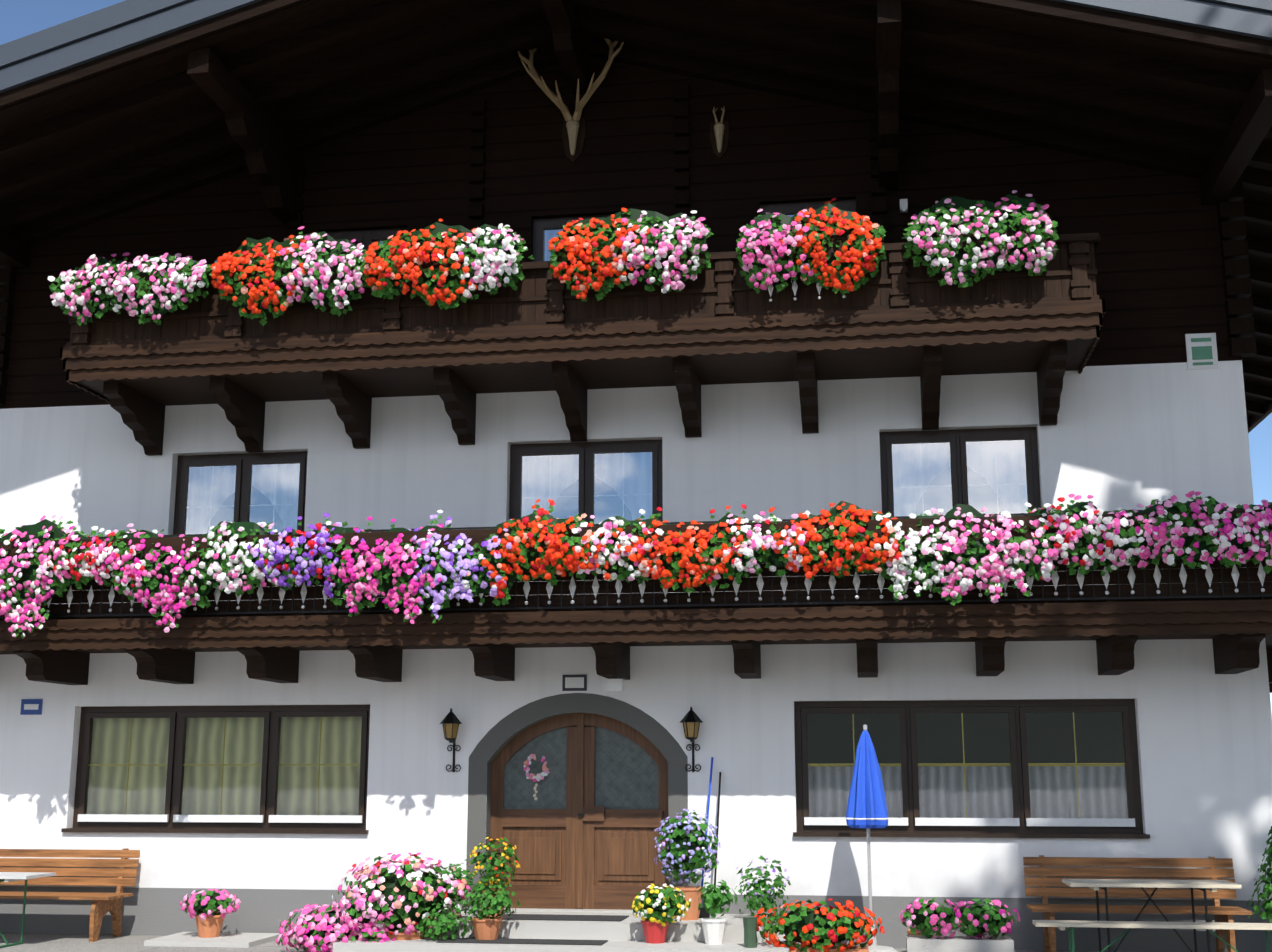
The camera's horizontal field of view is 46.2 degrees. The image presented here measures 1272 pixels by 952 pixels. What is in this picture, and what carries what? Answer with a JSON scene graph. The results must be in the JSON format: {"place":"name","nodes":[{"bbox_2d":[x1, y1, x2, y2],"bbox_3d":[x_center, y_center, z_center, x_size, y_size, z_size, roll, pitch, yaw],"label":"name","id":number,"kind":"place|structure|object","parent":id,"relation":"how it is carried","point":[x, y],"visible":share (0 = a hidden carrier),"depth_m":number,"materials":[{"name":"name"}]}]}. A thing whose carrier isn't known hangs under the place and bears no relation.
{"place":"outdoors","nodes":[
{"label":"outdoors","id":0,"kind":"place"},
{"bbox_2d":[0,933,1112,951],"bbox_3d":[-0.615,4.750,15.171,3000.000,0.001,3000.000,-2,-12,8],"label":"ground","id":1,"kind":"structure","parent":0,"point":[68,943],"depth_m":14.82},
{"bbox_2d":[0,872,55,947],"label":"table","id":2,"kind":"object","parent":1,"relation":"on","point":[11,876],"visible":1,"depth_m":14.92,"materials":[{"name":"white metal"}]},
{"bbox_2d":[0,848,139,941],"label":"garden bench","id":3,"kind":"object","parent":1,"relation":"on","point":[103,904],"visible":0.96,"depth_m":15.90,"materials":[{"name":"brown wood"}]},
{"bbox_2d":[144,910,797,951],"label":"door steps","id":4,"kind":"structure","parent":1,"relation":"on","point":[530,931],"depth_m":13.98,"materials":[{"name":"concrete"}]},
{"bbox_2d":[195,757,1013,951],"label":"flower pots","id":5,"kind":"object","parent":1,"relation":"on","point":[488,928],"visible":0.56,"depth_m":13.72,"materials":[{"name":"ceramic"}]},
{"bbox_2d":[180,809,1019,951],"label":"pot flowers","id":6,"kind":"object","parent":5,"relation":"in","point":[419,885],"visible":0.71,"depth_m":13.95,"materials":[{"name":"pink plant"}]},
{"bbox_2d":[0,0,1271,951],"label":"house","id":7,"kind":"structure","parent":1,"relation":"on","point":[567,447],"depth_m":15.51,"materials":[{"name":"paint"}]},
{"bbox_2d":[185,811,1271,951],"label":"plants","id":8,"kind":"object","parent":1,"relation":"on","point":[796,919],"visible":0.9,"depth_m":13.96,"materials":[{"name":"green plant"}]},
{"bbox_2d":[845,724,897,951],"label":"closed parasol","id":9,"kind":"object","parent":1,"relation":"on","point":[866,806],"visible":0.94,"depth_m":14.11,"materials":[{"name":"fabric"}]},
{"bbox_2d":[1023,855,1251,951],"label":"garden bench","id":10,"kind":"object","parent":1,"relation":"on","point":[1224,914],"visible":0.85,"depth_m":14.31,"materials":[{"name":"brown wood"}]},
{"bbox_2d":[1032,920,1271,951],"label":"bench","id":11,"kind":"object","parent":1,"relation":"on","point":[1072,924],"visible":1,"depth_m":12.47,"materials":[{"name":"brown wood"}]},
{"bbox_2d":[1062,879,1241,951],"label":"table","id":12,"kind":"object","parent":1,"relation":"on","point":[1201,885],"visible":0.92,"depth_m":13.09,"materials":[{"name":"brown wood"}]},
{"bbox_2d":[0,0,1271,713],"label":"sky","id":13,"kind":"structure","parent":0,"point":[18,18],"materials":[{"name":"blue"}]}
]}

